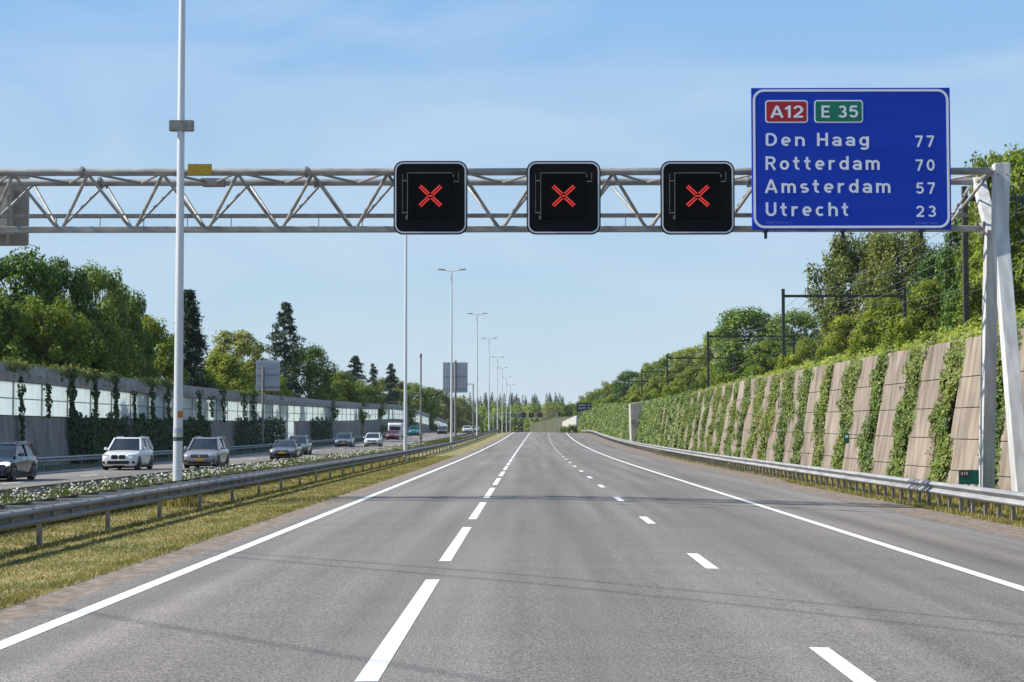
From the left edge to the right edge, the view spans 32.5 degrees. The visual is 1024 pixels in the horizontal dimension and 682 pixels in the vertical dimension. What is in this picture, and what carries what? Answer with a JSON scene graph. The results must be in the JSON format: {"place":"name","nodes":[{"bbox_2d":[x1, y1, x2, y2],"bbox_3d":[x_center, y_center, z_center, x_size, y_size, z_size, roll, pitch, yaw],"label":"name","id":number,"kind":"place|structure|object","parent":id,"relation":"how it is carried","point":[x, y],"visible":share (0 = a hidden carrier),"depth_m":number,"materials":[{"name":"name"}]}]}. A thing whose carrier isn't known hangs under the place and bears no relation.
{"place":"outdoors","nodes":[
{"label":"outdoors","id":0,"kind":"place"},
{"bbox_2d":[37,433,408,471],"bbox_3d":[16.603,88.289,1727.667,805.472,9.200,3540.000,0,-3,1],"label":"ground","id":1,"kind":"structure","parent":0,"point":[71,466],"depth_m":125.53,"materials":[{"name":"asphalt"}]},
{"bbox_2d":[0,287,39,416],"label":"broadleaf tree","id":2,"kind":"object","parent":1,"relation":"on","point":[9,319],"visible":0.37,"depth_m":128.08,"materials":[{"name":"green plant"}]},
{"bbox_2d":[0,244,66,400],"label":"broadleaf tree","id":3,"kind":"object","parent":1,"relation":"on","point":[15,267],"visible":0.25,"depth_m":139.90,"materials":[{"name":"green plant"}]},
{"bbox_2d":[17,293,100,418],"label":"broadleaf tree","id":4,"kind":"object","parent":1,"relation":"on","point":[50,324],"visible":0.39,"depth_m":133.52,"materials":[{"name":"green plant"}]},
{"bbox_2d":[35,254,105,343],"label":"broadleaf tree","id":5,"kind":"object","parent":1,"relation":"on","point":[81,294],"visible":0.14,"depth_m":146.42,"materials":[{"name":"green plant"}]},
{"bbox_2d":[56,317,126,418],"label":"broadleaf tree","id":6,"kind":"object","parent":1,"relation":"on","point":[107,360],"visible":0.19,"depth_m":139.64,"materials":[{"name":"green plant"}]},
{"bbox_2d":[65,259,147,378],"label":"broadleaf tree","id":7,"kind":"object","parent":1,"relation":"on","point":[98,280],"visible":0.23,"depth_m":152.06,"materials":[{"name":"green plant"}]},
{"bbox_2d":[90,319,132,418],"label":"broadleaf tree","id":8,"kind":"object","parent":1,"relation":"on","point":[115,340],"visible":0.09,"depth_m":147.71,"materials":[{"name":"green plant"}]},
{"bbox_2d":[111,288,161,419],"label":"broadleaf tree","id":9,"kind":"object","parent":1,"relation":"on","point":[136,307],"visible":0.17,"depth_m":158.11,"materials":[{"name":"green plant"}]},
{"bbox_2d":[136,313,190,419],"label":"broadleaf tree","id":10,"kind":"object","parent":1,"relation":"on","point":[163,346],"visible":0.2,"depth_m":165.70,"materials":[{"name":"green plant"}]},
{"bbox_2d":[161,289,216,420],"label":"conifer","id":11,"kind":"object","parent":1,"relation":"on","point":[194,340],"visible":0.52,"depth_m":186.00,"materials":[{"name":"green plant"}]},
{"bbox_2d":[0,361,448,465],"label":"noise barrier","id":12,"kind":"object","parent":1,"relation":"on","point":[47,437],"visible":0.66,"depth_m":133.79,"materials":[{"name":"concrete"}]},
{"bbox_2d":[17,376,26,440],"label":"ivy","id":13,"kind":"object","parent":12,"relation":"attached to","point":[20,409],"visible":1,"depth_m":101.06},
{"bbox_2d":[38,363,111,385],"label":"cap plant","id":14,"kind":"object","parent":12,"relation":"on","point":[60,368],"visible":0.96,"depth_m":111.61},
{"bbox_2d":[68,410,90,463],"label":"ivy","id":15,"kind":"object","parent":12,"relation":"attached to","point":[80,439],"visible":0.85,"depth_m":113.05,"materials":[{"name":"plant"}]},
{"bbox_2d":[87,411,130,462],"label":"ivy","id":16,"kind":"object","parent":12,"relation":"attached to","point":[102,437],"visible":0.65,"depth_m":119.76,"materials":[{"name":"plant"}]},
{"bbox_2d":[132,413,185,457],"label":"ivy","id":17,"kind":"object","parent":12,"relation":"attached to","point":[154,431],"visible":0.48,"depth_m":136.88,"materials":[{"name":"plant"}]},
{"bbox_2d":[184,415,211,446],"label":"ivy","id":18,"kind":"object","parent":12,"relation":"attached to","point":[193,431],"visible":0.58,"depth_m":152.29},
{"bbox_2d":[233,415,286,450],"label":"ivy","id":19,"kind":"object","parent":12,"relation":"attached to","point":[243,436],"visible":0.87,"depth_m":186.13,"materials":[{"name":"plant"}]},
{"bbox_2d":[310,415,332,443],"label":"ivy","id":20,"kind":"object","parent":12,"relation":"attached to","point":[320,432],"visible":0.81,"depth_m":241.20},
{"bbox_2d":[203,351,255,420],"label":"broadleaf tree","id":21,"kind":"object","parent":1,"relation":"on","point":[224,369],"visible":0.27,"depth_m":197.09,"materials":[{"name":"green plant"}]},
{"bbox_2d":[37,430,436,470],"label":"guardrail","id":22,"kind":"object","parent":1,"relation":"on","point":[62,459],"visible":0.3,"depth_m":103.98,"materials":[{"name":"metal"}]},
{"bbox_2d":[203,329,283,412],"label":"feathery tree","id":23,"kind":"object","parent":1,"relation":"on","point":[243,347],"visible":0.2,"depth_m":207.17,"materials":[{"name":"green plant"}]},
{"bbox_2d":[256,360,279,450],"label":"road sign","id":24,"kind":"object","parent":1,"relation":"on","point":[267,375],"visible":0.98,"depth_m":178.25,"materials":[{"name":"metal"}]},
{"bbox_2d":[265,301,318,421],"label":"conifer","id":25,"kind":"object","parent":1,"relation":"on","point":[282,349],"visible":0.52,"depth_m":252.23,"materials":[{"name":"green plant"}]},
{"bbox_2d":[286,342,339,423],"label":"broadleaf tree","id":26,"kind":"object","parent":1,"relation":"on","point":[320,374],"visible":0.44,"depth_m":257.20,"materials":[{"name":"green plant"}]},
{"bbox_2d":[327,370,370,434],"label":"broadleaf tree","id":27,"kind":"object","parent":1,"relation":"on","point":[343,384],"visible":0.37,"depth_m":299.25,"materials":[{"name":"green plant"}]},
{"bbox_2d":[344,380,388,433],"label":"broadleaf tree","id":28,"kind":"object","parent":1,"relation":"on","point":[371,393],"visible":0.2,"depth_m":332.55,"materials":[{"name":"green plant"}]},
{"bbox_2d":[382,363,402,414],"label":"conifer","id":29,"kind":"object","parent":1,"relation":"on","point":[390,382],"visible":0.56,"depth_m":390.07,"materials":[{"name":"green plant"}]},
{"bbox_2d":[375,377,419,426],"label":"broadleaf tree","id":30,"kind":"object","parent":1,"relation":"on","point":[400,387],"visible":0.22,"depth_m":402.00,"materials":[{"name":"green plant"}]},
{"bbox_2d":[407,382,440,432],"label":"broadleaf tree","id":31,"kind":"object","parent":1,"relation":"on","point":[413,390],"visible":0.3,"depth_m":478.97,"materials":[{"name":"green plant"}]},
{"bbox_2d":[418,387,464,432],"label":"broadleaf tree","id":32,"kind":"object","parent":1,"relation":"on","point":[443,398],"visible":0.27,"depth_m":608.57,"materials":[{"name":"green plant"}]},
{"bbox_2d":[440,396,480,432],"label":"broadleaf tree","id":33,"kind":"object","parent":1,"relation":"on","point":[462,404],"visible":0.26,"depth_m":677.42,"materials":[{"name":"green plant"}]},
{"bbox_2d":[435,392,563,411],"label":"conifer woods","id":34,"kind":"object","parent":1,"relation":"on","point":[533,399],"visible":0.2,"depth_m":1061.81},
{"bbox_2d":[439,401,577,432],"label":"woods","id":35,"kind":"object","parent":1,"relation":"on","point":[517,422],"visible":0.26,"depth_m":851.46,"materials":[{"name":"green plant"}]},
{"bbox_2d":[0,163,1023,508],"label":"sign gantry","id":36,"kind":"object","parent":1,"relation":"on","point":[998,297],"visible":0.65,"depth_m":49.57,"materials":[{"name":"metal"}]},
{"bbox_2d":[0,176,29,245],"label":"sign","id":37,"kind":"object","parent":36,"relation":"attached to","point":[21,205],"visible":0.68,"depth_m":51.67,"materials":[{"name":"metal"}]},
{"bbox_2d":[393,161,467,234],"bbox_3d":[-2.237,-3.930,48.446,2.030,2.030,0.475,0,-3,1],"label":"lane signal","id":38,"kind":"object","parent":36,"relation":"attached to","point":[430,197],"visible":1,"depth_m":48.26,"materials":[{"name":"metal"}]},
{"bbox_2d":[527,161,600,234],"bbox_3d":[1.419,-3.928,48.410,2.030,2.030,0.475,0,-3,1],"label":"lane signal","id":39,"kind":"object","parent":36,"relation":"attached to","point":[563,197],"visible":1,"depth_m":48.22,"materials":[{"name":"metal"}]},
{"bbox_2d":[660,161,734,234],"bbox_3d":[5.093,-3.925,48.374,2.030,2.030,0.475,0,-3,1],"label":"lane signal","id":40,"kind":"object","parent":36,"relation":"attached to","point":[697,197],"visible":1,"depth_m":48.19,"materials":[{"name":"metal"}]},
{"bbox_2d":[751,88,950,238],"bbox_3d":[9.299,-4.880,48.424,5.444,4.133,0.512,0,-3,1],"label":"direction sign","id":41,"kind":"object","parent":36,"relation":"attached to","point":[843,160],"visible":1,"depth_m":48.19,"materials":[{"name":"metal"}]},
{"bbox_2d":[507,416,573,432],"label":"wall","id":42,"kind":"structure","parent":1,"relation":"on","point":[549,425],"depth_m":762.30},
{"bbox_2d":[580,328,1023,490],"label":"retaining wall","id":43,"kind":"structure","parent":1,"relation":"on","point":[964,428],"depth_m":71.58,"materials":[{"name":"concrete"}]},
{"bbox_2d":[577,390,691,447],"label":"ivy","id":44,"kind":"object","parent":43,"relation":"attached to","point":[610,419],"visible":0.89,"depth_m":221.92,"materials":[{"name":"plant"}]},
{"bbox_2d":[629,401,643,441],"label":"concrete pier","id":45,"kind":"structure","parent":43,"relation":"attached to","point":[634,413],"depth_m":237.66,"materials":[{"name":"concrete"}]},
{"bbox_2d":[697,384,718,451],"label":"ivy","id":46,"kind":"object","parent":43,"relation":"attached to","point":[708,396],"visible":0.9,"depth_m":145.89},
{"bbox_2d":[705,383,723,452],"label":"ivy","id":47,"kind":"object","parent":43,"relation":"attached to","point":[714,411],"visible":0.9,"depth_m":139.29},
{"bbox_2d":[712,379,736,453],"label":"ivy","id":48,"kind":"object","parent":43,"relation":"attached to","point":[719,425],"visible":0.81,"depth_m":133.11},
{"bbox_2d":[723,377,745,455],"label":"ivy","id":49,"kind":"object","parent":43,"relation":"attached to","point":[727,441],"visible":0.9,"depth_m":126.14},
{"bbox_2d":[733,372,756,456],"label":"ivy","id":50,"kind":"object","parent":43,"relation":"attached to","point":[744,407],"visible":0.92,"depth_m":119.76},
{"bbox_2d":[743,374,771,458],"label":"ivy","id":51,"kind":"object","parent":43,"relation":"attached to","point":[757,409],"visible":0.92,"depth_m":112.57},
{"bbox_2d":[757,367,789,459],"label":"ivy","id":52,"kind":"object","parent":43,"relation":"attached to","point":[769,414],"visible":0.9,"depth_m":106.56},
{"bbox_2d":[772,365,803,461],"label":"ivy","id":53,"kind":"object","parent":43,"relation":"attached to","point":[787,394],"visible":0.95,"depth_m":99.77,"materials":[{"name":"plant"}]},
{"bbox_2d":[789,359,824,464],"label":"ivy","id":54,"kind":"object","parent":43,"relation":"attached to","point":[803,393],"visible":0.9,"depth_m":94.00,"materials":[{"name":"plant"}]},
{"bbox_2d":[810,354,844,466],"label":"ivy","id":55,"kind":"object","parent":43,"relation":"attached to","point":[820,412],"visible":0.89,"depth_m":87.17,"materials":[{"name":"plant"}]},
{"bbox_2d":[831,351,870,469],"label":"ivy","id":56,"kind":"object","parent":43,"relation":"attached to","point":[852,374],"visible":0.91,"depth_m":80.78,"materials":[{"name":"plant"}]},
{"bbox_2d":[855,345,902,472],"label":"ivy","id":57,"kind":"object","parent":43,"relation":"attached to","point":[869,427],"visible":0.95,"depth_m":74.26,"materials":[{"name":"plant"}]},
{"bbox_2d":[885,336,939,476],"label":"ivy","id":58,"kind":"object","parent":43,"relation":"attached to","point":[905,408],"visible":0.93,"depth_m":67.74,"materials":[{"name":"plant"}]},
{"bbox_2d":[925,328,980,482],"bbox_3d":[15.323,2.532,61.483,1.797,5.942,3.703,0,-3,1],"label":"ivy","id":59,"kind":"object","parent":43,"relation":"attached to","point":[942,417],"visible":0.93,"depth_m":61.25,"materials":[{"name":"plant"}]},
{"bbox_2d":[977,320,1023,488],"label":"ivy","id":60,"kind":"object","parent":43,"relation":"attached to","point":[1000,407],"visible":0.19,"depth_m":54.60,"materials":[{"name":"plant"}]},
{"bbox_2d":[0,436,461,533],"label":"median grass","id":61,"kind":"structure","parent":0,"point":[66,492],"depth_m":50.71,"materials":[{"name":"plant"}]},
{"bbox_2d":[0,442,425,504],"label":"daisy flowers","id":62,"kind":"object","parent":61,"relation":"on","point":[184,474],"visible":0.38,"depth_m":52.46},
{"bbox_2d":[0,433,465,498],"bbox_3d":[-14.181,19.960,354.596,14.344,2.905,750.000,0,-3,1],"label":"opposite road","id":63,"kind":"structure","parent":0,"point":[61,476],"depth_m":96.82,"materials":[{"name":"asphalt"}]},
{"bbox_2d":[0,441,37,480],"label":"car","id":64,"kind":"object","parent":63,"relation":"on","point":[18,460],"visible":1,"depth_m":72.25,"materials":[{"name":"blue paint"}]},
{"bbox_2d":[102,436,153,469],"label":"car","id":65,"kind":"object","parent":63,"relation":"on","point":[136,453],"visible":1,"depth_m":93.37,"materials":[{"name":"white paint"}]},
{"bbox_2d":[183,436,229,467],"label":"car","id":66,"kind":"object","parent":63,"relation":"on","point":[207,451],"visible":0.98,"depth_m":97.68,"materials":[{"name":"grey paint"}]},
{"bbox_2d":[270,439,301,459],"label":"car","id":67,"kind":"object","parent":63,"relation":"on","point":[279,449],"visible":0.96,"depth_m":125.80,"materials":[{"name":"grey paint"}]},
{"bbox_2d":[0,432,508,608],"bbox_3d":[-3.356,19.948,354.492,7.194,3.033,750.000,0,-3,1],"label":"grass verge","id":68,"kind":"object","parent":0,"point":[470,445],"depth_m":35.56,"materials":[{"name":"plant"}]},
{"bbox_2d":[169,0,193,503],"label":"lamp post","id":69,"kind":"object","parent":68,"relation":"on","point":[180,125],"visible":0.91,"depth_m":48.10,"materials":[{"name":"metal"}]},
{"bbox_2d":[0,429,501,547],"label":"guardrail","id":70,"kind":"object","parent":68,"relation":"on","point":[39,512],"visible":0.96,"depth_m":41.26,"materials":[{"name":"metal"}]},
{"bbox_2d":[387,178,406,460],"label":"lamp post","id":71,"kind":"object","parent":68,"relation":"on","point":[405,371],"visible":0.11,"depth_m":123.10,"materials":[{"name":"metal"}]},
{"bbox_2d":[437,269,465,448],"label":"lamp post","id":72,"kind":"object","parent":68,"relation":"on","point":[451,412],"visible":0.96,"depth_m":193.00,"materials":[{"name":"metal"}]},
{"bbox_2d":[0,432,511,625],"bbox_3d":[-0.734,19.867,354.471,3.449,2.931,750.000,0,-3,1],"label":"dirt strip","id":73,"kind":"object","parent":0,"point":[44,602],"visible":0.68,"depth_m":25.81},
{"bbox_2d":[0,432,1023,681],"bbox_3d":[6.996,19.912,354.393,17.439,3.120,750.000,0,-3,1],"label":"road","id":74,"kind":"structure","parent":0,"point":[536,556],"depth_m":20.48,"materials":[{"name":"asphalt"}]},
{"bbox_2d":[0,0,1023,410],"label":"sky","id":75,"kind":"structure","parent":0,"point":[89,84],"materials":[{"name":"blue"}]},
{"bbox_2d":[584,433,1023,538],"bbox_3d":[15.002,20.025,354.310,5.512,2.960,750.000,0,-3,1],"label":"dirt strip","id":76,"kind":"object","parent":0,"point":[1007,530],"visible":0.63,"depth_m":53.19,"materials":[{"name":"soil"}]},
{"bbox_2d":[605,434,1023,527],"bbox_3d":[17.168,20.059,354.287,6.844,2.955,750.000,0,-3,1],"label":"verge","id":77,"kind":"structure","parent":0,"point":[854,487],"depth_m":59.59,"materials":[{"name":"plant"}]},
{"bbox_2d":[582,430,1023,522],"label":"guardrail","id":78,"kind":"object","parent":77,"relation":"on","point":[1000,497],"visible":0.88,"depth_m":57.91,"materials":[{"name":"metal"}]},
{"bbox_2d":[867,318,1023,355],"bbox_3d":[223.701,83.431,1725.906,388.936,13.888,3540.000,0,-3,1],"label":"embankment terrain","id":79,"kind":"structure","parent":0,"point":[966,334],"depth_m":79.99,"materials":[{"name":"plant"}]},
{"bbox_2d":[611,370,649,402],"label":"broadleaf tree","id":80,"kind":"object","parent":79,"relation":"on","point":[617,384],"visible":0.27,"depth_m":498.10,"materials":[{"name":"green plant"}]},
{"bbox_2d":[648,351,692,395],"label":"broadleaf tree","id":81,"kind":"object","parent":79,"relation":"on","point":[661,361],"visible":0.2,"depth_m":398.69,"materials":[{"name":"green plant"}]},
{"bbox_2d":[663,344,714,389],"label":"broadleaf tree","id":82,"kind":"object","parent":79,"relation":"on","point":[692,351],"visible":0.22,"depth_m":358.63,"materials":[{"name":"green plant"}]},
{"bbox_2d":[673,366,714,391],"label":"broadleaf tree","id":83,"kind":"object","parent":79,"relation":"on","point":[684,377],"visible":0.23,"depth_m":339.76,"materials":[{"name":"green plant"}]},
{"bbox_2d":[694,328,741,387],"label":"broadleaf tree","id":84,"kind":"object","parent":79,"relation":"on","point":[703,354],"visible":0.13,"depth_m":317.57,"materials":[{"name":"green plant"}]},
{"bbox_2d":[709,306,771,386],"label":"broadleaf tree","id":85,"kind":"object","parent":79,"relation":"on","point":[739,320],"visible":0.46,"depth_m":291.95,"materials":[{"name":"green plant"}]},
{"bbox_2d":[707,331,794,387],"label":"railway portal","id":86,"kind":"object","parent":79,"relation":"on","point":[793,341],"visible":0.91,"depth_m":215.93,"materials":[{"name":"metal"}]},
{"bbox_2d":[739,339,791,378],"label":"broadleaf tree","id":87,"kind":"object","parent":79,"relation":"on","point":[768,362],"visible":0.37,"depth_m":260.02,"materials":[{"name":"green plant"}]},
{"bbox_2d":[757,307,819,368],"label":"broadleaf tree","id":88,"kind":"object","parent":79,"relation":"on","point":[802,320],"visible":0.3,"depth_m":286.04,"materials":[{"name":"green plant"}]},
{"bbox_2d":[578,308,1023,420],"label":"undergrowth","id":89,"kind":"object","parent":79,"relation":"on","point":[944,336],"depth_m":86.86,"materials":[{"name":"green plant"}]},
{"bbox_2d":[786,337,818,364],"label":"broadleaf tree","id":90,"kind":"object","parent":79,"relation":"on","point":[803,351],"visible":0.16,"depth_m":250.70,"materials":[{"name":"green plant"}]},
{"bbox_2d":[781,288,906,359],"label":"railway portal","id":91,"kind":"object","parent":79,"relation":"on","point":[783,295],"visible":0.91,"depth_m":152.01,"materials":[{"name":"metal"}]},
{"bbox_2d":[821,314,870,356],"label":"broadleaf tree","id":92,"kind":"object","parent":79,"relation":"on","point":[835,340],"visible":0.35,"depth_m":195.09,"materials":[{"name":"green plant"}]},
{"bbox_2d":[802,232,907,354],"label":"weeping tree","id":93,"kind":"object","parent":79,"relation":"on","point":[845,263],"visible":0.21,"depth_m":212.60,"materials":[{"name":"green plant"}]},
{"bbox_2d":[847,334,877,359],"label":"shrub","id":94,"kind":"object","parent":79,"relation":"on","point":[859,342],"visible":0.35,"depth_m":104.74,"materials":[{"name":"green plant"}]},
{"bbox_2d":[852,293,922,352],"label":"broadleaf tree","id":95,"kind":"object","parent":79,"relation":"on","point":[884,308],"visible":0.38,"depth_m":182.86,"materials":[{"name":"green plant"}]},
{"bbox_2d":[850,232,939,332],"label":"weeping tree","id":96,"kind":"object","parent":79,"relation":"on","point":[884,249],"visible":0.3,"depth_m":204.90,"materials":[{"name":"green plant"}]},
{"bbox_2d":[881,316,919,353],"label":"shrub","id":97,"kind":"object","parent":79,"relation":"on","point":[906,330],"visible":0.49,"depth_m":91.73,"materials":[{"name":"green plant"}]},
{"bbox_2d":[893,277,960,343],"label":"broadleaf tree","id":98,"kind":"object","parent":79,"relation":"on","point":[923,317],"visible":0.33,"depth_m":170.84,"materials":[{"name":"green plant"}]},
{"bbox_2d":[902,245,956,332],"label":"broadleaf tree","id":99,"kind":"object","parent":79,"relation":"on","point":[928,272],"visible":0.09,"depth_m":181.29,"materials":[{"name":"green plant"}]},
{"bbox_2d":[934,202,970,331],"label":"broadleaf tree","id":100,"kind":"object","parent":79,"relation":"on","point":[948,263],"visible":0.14,"depth_m":160.12,"materials":[{"name":"green plant"}]},
{"bbox_2d":[951,143,1023,321],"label":"broadleaf tree","id":101,"kind":"object","parent":79,"relation":"on","point":[955,270],"visible":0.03,"depth_m":152.03,"materials":[{"name":"green plant"}]},
{"bbox_2d":[952,233,1023,327],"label":"broadleaf tree","id":102,"kind":"object","parent":79,"relation":"on","point":[976,265],"visible":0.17,"depth_m":138.72,"materials":[{"name":"green plant"}]},
{"bbox_2d":[954,150,1023,326],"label":"broadleaf tree","id":103,"kind":"object","parent":79,"relation":"on","point":[973,215],"visible":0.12,"depth_m":148.15,"materials":[{"name":"green plant"}]},
{"bbox_2d":[961,186,1023,327],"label":"railway portal","id":104,"kind":"object","parent":79,"relation":"on","point":[965,263],"visible":0.59,"depth_m":88.50,"materials":[{"name":"metal"}]},
{"bbox_2d":[969,143,1023,323],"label":"broadleaf tree","id":105,"kind":"object","parent":79,"relation":"on","point":[1016,169],"visible":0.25,"depth_m":137.53,"materials":[{"name":"green plant"}]},
{"bbox_3d":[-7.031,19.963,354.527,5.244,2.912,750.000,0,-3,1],"label":"median ground","id":106,"kind":"structure","parent":0,"visible":0},
{"bbox_2d":[0,432,471,500],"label":"guardrail","id":107,"kind":"object","parent":106,"relation":"on","point":[51,486],"visible":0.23,"depth_m":49.38,"materials":[{"name":"metal"}]},
{"bbox_2d":[443,361,467,436],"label":"road sign","id":108,"kind":"object","parent":106,"relation":"on","point":[460,376],"visible":0.97,"depth_m":247.09,"materials":[{"name":"metal"}]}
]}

